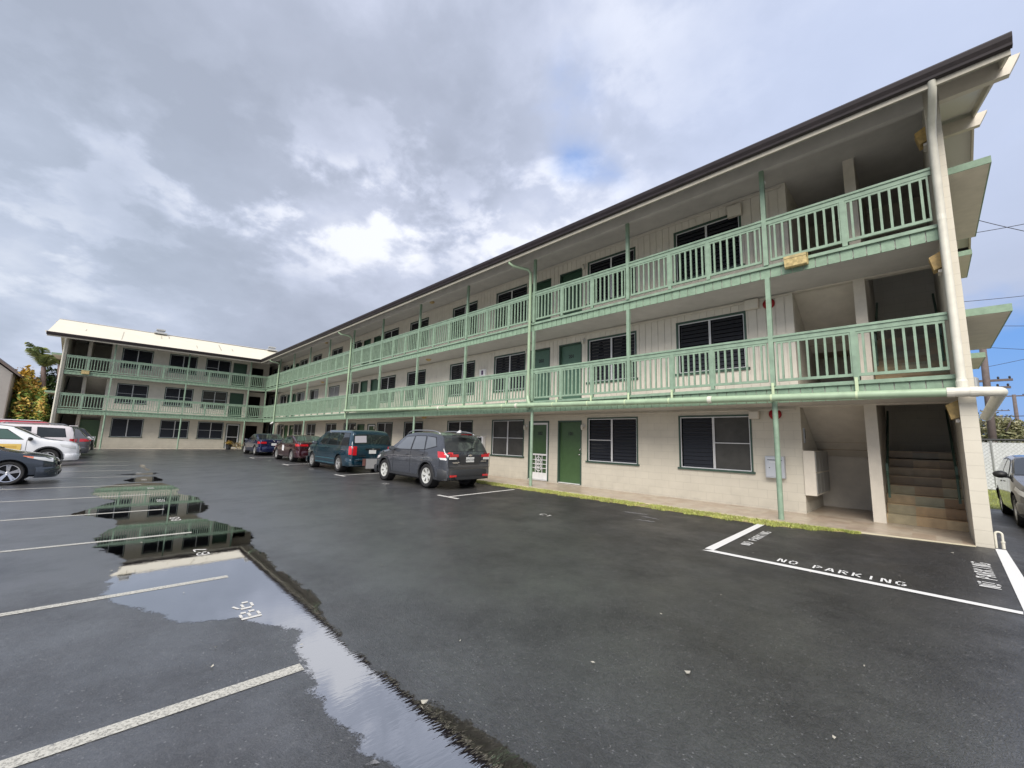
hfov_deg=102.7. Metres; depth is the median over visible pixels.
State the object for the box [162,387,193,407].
window
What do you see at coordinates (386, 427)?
window
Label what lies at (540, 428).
door
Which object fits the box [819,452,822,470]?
mailbox door
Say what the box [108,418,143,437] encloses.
window
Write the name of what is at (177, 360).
window
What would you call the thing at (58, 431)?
parked car
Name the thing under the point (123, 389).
window
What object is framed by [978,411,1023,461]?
tree
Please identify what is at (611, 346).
window
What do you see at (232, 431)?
door
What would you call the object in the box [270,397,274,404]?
window
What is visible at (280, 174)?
sky
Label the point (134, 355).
window
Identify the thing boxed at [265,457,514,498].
stall lines
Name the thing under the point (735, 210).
junction box
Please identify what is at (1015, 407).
utility pole
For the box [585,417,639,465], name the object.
window
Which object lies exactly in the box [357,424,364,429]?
door
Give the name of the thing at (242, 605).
painted words
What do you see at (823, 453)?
mailbox door
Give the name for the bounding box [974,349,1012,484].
utility pole
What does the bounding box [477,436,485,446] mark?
extinguisher cabinet
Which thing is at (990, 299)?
wire
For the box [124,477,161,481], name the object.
puddle
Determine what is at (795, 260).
flood light
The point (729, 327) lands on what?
window
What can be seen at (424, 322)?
window
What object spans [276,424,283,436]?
window
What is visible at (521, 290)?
window
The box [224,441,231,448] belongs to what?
potted plant
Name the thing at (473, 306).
window
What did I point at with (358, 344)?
window
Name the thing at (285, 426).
door
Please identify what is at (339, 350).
window
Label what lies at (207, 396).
window
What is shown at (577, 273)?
door
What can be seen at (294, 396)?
door
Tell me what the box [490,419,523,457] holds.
window
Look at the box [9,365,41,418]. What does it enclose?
croton shrub
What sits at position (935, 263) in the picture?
stair light
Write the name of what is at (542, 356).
door
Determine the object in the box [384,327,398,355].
window
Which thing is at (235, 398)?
door
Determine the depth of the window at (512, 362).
16.82 m
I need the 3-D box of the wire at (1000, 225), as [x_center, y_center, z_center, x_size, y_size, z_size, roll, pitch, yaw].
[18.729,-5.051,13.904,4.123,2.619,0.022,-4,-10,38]
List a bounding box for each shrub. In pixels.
[7,375,38,419]
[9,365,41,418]
[28,385,51,422]
[35,367,56,420]
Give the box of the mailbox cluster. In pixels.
[803,451,829,495]
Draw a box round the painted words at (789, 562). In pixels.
[777,558,905,585]
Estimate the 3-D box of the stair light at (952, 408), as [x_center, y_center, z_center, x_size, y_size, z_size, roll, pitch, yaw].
[7.623,0.481,7.093,0.240,0.380,0.149,9,-11,-44]
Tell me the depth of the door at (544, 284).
15.95 m
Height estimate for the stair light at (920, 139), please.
0.380 m
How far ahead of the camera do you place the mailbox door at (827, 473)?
10.16 m
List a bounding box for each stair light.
[914,126,926,151]
[929,251,941,275]
[945,400,959,422]
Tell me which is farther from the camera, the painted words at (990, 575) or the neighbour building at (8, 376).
the neighbour building at (8, 376)
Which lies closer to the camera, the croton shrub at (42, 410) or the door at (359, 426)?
the door at (359, 426)
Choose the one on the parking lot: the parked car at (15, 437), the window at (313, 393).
the parked car at (15, 437)
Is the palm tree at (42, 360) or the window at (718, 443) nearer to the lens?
the window at (718, 443)
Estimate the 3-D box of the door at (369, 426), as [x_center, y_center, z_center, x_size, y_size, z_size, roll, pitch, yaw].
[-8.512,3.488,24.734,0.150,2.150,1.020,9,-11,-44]
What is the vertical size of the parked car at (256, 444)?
1.526 m
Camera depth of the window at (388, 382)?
24.06 m
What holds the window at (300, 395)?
in the apartment building at (628, 345)
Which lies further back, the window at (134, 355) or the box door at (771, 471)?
the window at (134, 355)
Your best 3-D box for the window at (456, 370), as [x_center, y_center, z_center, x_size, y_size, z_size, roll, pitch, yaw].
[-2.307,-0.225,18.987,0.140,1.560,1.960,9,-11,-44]
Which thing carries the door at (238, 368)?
in the apartment building at (628, 345)
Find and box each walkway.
[94,448,209,448]
[477,475,975,545]
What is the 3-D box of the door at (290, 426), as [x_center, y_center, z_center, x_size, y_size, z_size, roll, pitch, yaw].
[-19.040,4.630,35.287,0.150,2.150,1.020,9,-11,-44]
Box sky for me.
[0,0,1023,433]
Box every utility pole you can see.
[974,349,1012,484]
[1006,394,1023,420]
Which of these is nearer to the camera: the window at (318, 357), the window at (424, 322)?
the window at (424, 322)
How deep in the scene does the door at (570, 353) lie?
14.62 m
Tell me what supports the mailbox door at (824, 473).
in the mailbox cluster
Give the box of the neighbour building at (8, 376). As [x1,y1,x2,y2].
[0,358,24,418]
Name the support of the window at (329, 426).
in the apartment building at (628, 345)
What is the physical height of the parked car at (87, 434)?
1.761 m
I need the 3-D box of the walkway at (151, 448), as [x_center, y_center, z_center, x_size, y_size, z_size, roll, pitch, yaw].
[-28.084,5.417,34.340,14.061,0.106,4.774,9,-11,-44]
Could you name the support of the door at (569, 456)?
in the apartment building at (628, 345)
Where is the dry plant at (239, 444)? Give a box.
[232,442,241,448]
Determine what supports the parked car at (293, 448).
on the parking lot
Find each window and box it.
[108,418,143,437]
[114,383,148,404]
[120,348,153,370]
[158,420,189,438]
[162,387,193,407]
[167,354,197,374]
[196,421,223,438]
[200,390,227,409]
[204,358,231,377]
[267,425,272,433]
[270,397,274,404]
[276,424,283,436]
[280,395,286,403]
[293,424,301,434]
[297,391,304,400]
[300,358,307,365]
[306,424,315,435]
[309,389,318,399]
[313,354,321,361]
[325,423,336,432]
[328,385,339,406]
[331,347,342,369]
[343,423,355,429]
[348,382,358,405]
[352,340,361,362]
[377,422,392,443]
[380,375,395,402]
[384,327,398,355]
[403,421,422,437]
[405,369,425,400]
[409,317,428,349]
[447,420,472,432]
[449,360,474,396]
[452,300,477,337]
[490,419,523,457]
[493,351,525,392]
[496,284,526,327]
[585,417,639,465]
[586,247,636,304]
[586,331,637,383]
[673,215,744,282]
[675,311,749,375]
[678,414,755,473]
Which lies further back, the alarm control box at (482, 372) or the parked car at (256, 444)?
the parked car at (256, 444)
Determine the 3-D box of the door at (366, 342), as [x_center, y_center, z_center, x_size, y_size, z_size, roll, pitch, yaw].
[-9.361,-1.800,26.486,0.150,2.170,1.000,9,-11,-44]
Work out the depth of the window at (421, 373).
21.94 m
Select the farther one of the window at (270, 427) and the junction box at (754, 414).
the window at (270, 427)
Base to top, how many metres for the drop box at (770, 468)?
0.505 m
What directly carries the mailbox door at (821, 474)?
in the mailbox cluster
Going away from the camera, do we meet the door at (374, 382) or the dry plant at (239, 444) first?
the door at (374, 382)
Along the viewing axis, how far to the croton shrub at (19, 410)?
29.09 m
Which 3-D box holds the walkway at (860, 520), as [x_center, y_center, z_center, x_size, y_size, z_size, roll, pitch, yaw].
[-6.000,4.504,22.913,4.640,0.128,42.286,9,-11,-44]
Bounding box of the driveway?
[990,509,1023,552]
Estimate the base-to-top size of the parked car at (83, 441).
1.762 m
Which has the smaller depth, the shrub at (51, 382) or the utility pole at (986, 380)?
the utility pole at (986, 380)
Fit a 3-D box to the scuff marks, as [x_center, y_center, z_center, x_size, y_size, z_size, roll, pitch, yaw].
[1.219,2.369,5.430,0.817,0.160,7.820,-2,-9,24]
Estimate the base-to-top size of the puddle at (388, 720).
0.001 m
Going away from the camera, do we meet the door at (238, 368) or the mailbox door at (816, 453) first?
the mailbox door at (816, 453)
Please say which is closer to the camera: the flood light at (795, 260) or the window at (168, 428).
the flood light at (795, 260)
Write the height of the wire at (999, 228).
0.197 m
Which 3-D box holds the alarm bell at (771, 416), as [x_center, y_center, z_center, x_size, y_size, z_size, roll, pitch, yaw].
[6.343,0.727,9.890,0.108,0.270,0.270,9,-11,-44]
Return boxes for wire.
[964,296,1019,301]
[977,224,1022,232]
[979,220,1022,230]
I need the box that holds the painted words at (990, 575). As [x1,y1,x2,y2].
[971,561,1001,589]
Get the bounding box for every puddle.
[71,482,535,767]
[120,472,155,474]
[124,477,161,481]
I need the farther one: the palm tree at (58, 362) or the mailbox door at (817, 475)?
the palm tree at (58, 362)
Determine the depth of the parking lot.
3.48 m
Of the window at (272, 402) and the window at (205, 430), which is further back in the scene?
the window at (272, 402)
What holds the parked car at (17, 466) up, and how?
on the parking lot
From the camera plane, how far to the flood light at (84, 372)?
29.48 m
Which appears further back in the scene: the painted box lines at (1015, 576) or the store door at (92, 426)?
the store door at (92, 426)
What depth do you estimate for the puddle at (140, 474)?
15.26 m
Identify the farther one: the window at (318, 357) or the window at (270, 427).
the window at (270, 427)
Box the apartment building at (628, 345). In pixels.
[44,31,1019,548]
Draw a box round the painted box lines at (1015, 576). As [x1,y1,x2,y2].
[705,524,1023,613]
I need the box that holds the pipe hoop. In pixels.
[994,531,1005,548]
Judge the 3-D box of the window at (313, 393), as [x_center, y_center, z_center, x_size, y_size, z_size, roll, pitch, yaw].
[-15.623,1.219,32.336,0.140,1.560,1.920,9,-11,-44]
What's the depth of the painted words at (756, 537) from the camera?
6.91 m
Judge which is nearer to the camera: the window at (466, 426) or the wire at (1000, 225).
the wire at (1000, 225)
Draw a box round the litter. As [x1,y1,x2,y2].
[111,518,953,738]
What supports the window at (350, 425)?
in the apartment building at (628, 345)
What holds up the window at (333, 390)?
in the apartment building at (628, 345)
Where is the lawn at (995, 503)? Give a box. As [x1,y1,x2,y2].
[988,490,1000,509]
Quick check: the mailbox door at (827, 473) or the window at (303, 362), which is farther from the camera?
the window at (303, 362)
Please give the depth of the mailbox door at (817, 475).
9.29 m
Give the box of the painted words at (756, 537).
[741,531,770,544]
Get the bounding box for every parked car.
[0,422,77,442]
[0,424,80,460]
[0,446,61,484]
[72,426,95,449]
[74,428,90,452]
[242,433,283,454]
[273,435,319,461]
[306,430,390,471]
[374,430,489,487]
[992,455,1023,526]
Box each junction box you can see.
[727,203,741,218]
[744,298,758,310]
[748,411,759,418]
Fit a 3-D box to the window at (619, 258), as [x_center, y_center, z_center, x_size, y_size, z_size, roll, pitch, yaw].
[3.337,-3.582,13.789,0.140,1.580,1.920,9,-11,-44]
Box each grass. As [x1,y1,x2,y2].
[476,480,860,533]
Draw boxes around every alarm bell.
[763,299,774,308]
[769,410,781,418]
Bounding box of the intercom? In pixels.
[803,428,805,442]
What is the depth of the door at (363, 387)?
26.33 m
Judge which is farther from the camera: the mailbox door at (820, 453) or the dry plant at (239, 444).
the dry plant at (239, 444)
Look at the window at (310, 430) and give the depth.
32.14 m
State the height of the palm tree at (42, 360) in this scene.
7.899 m
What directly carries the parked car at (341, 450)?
on the parking lot
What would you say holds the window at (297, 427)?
in the apartment building at (628, 345)
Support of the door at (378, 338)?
in the apartment building at (628, 345)
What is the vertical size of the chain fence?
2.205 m
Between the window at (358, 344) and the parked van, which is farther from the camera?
the window at (358, 344)
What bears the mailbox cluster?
attached to the apartment building at (628, 345)
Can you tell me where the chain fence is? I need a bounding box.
[981,439,1023,489]
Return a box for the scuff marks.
[364,512,657,765]
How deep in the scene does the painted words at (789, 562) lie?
5.18 m
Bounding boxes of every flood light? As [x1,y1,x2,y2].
[81,370,89,373]
[783,252,808,269]
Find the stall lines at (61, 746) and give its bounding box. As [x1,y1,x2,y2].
[0,465,303,767]
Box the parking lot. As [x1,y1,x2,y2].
[0,447,1023,767]
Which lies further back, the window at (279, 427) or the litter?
the window at (279, 427)
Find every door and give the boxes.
[79,420,99,446]
[224,424,239,447]
[227,393,243,416]
[231,363,246,385]
[283,425,287,438]
[288,425,293,435]
[290,393,296,415]
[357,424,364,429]
[359,380,367,408]
[362,339,370,364]
[367,424,374,430]
[369,379,377,408]
[372,336,381,361]
[527,421,548,480]
[529,347,549,400]
[531,278,550,322]
[557,420,581,484]
[558,342,581,398]
[559,268,581,315]
[766,457,775,476]
[815,452,819,471]
[816,473,820,493]
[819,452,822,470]
[820,473,824,492]
[822,452,825,470]
[823,472,827,491]
[825,452,828,469]
[826,472,829,490]
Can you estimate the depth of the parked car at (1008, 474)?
9.06 m
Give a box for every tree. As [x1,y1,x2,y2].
[24,342,73,391]
[51,357,60,378]
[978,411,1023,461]
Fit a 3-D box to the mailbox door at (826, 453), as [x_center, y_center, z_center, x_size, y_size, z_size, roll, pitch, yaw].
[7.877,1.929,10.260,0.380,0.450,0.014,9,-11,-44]
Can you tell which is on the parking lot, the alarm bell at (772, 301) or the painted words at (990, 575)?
the painted words at (990, 575)
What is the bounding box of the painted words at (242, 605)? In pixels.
[140,472,261,619]
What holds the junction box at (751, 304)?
attached to the apartment building at (628, 345)
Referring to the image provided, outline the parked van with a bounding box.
[0,419,48,423]
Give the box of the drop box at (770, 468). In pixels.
[765,456,785,478]
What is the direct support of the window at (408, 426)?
in the apartment building at (628, 345)
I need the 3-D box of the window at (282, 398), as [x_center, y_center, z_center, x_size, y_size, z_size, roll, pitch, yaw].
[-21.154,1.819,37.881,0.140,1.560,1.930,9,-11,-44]
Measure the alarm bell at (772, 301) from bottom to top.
0.270 m
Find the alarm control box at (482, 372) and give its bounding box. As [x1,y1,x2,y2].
[479,369,486,375]
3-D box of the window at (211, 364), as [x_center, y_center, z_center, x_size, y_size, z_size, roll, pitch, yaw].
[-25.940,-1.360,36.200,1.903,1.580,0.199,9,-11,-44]
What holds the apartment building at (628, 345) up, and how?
on the ground
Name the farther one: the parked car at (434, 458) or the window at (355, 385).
the window at (355, 385)
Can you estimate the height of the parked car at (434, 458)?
1.821 m
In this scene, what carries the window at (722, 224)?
in the apartment building at (628, 345)
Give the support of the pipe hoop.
on the driveway
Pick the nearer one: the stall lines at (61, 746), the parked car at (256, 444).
the stall lines at (61, 746)
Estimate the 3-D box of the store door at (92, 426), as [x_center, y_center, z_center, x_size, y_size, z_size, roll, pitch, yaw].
[-31.701,3.707,30.660,1.040,2.040,0.050,9,-11,-42]

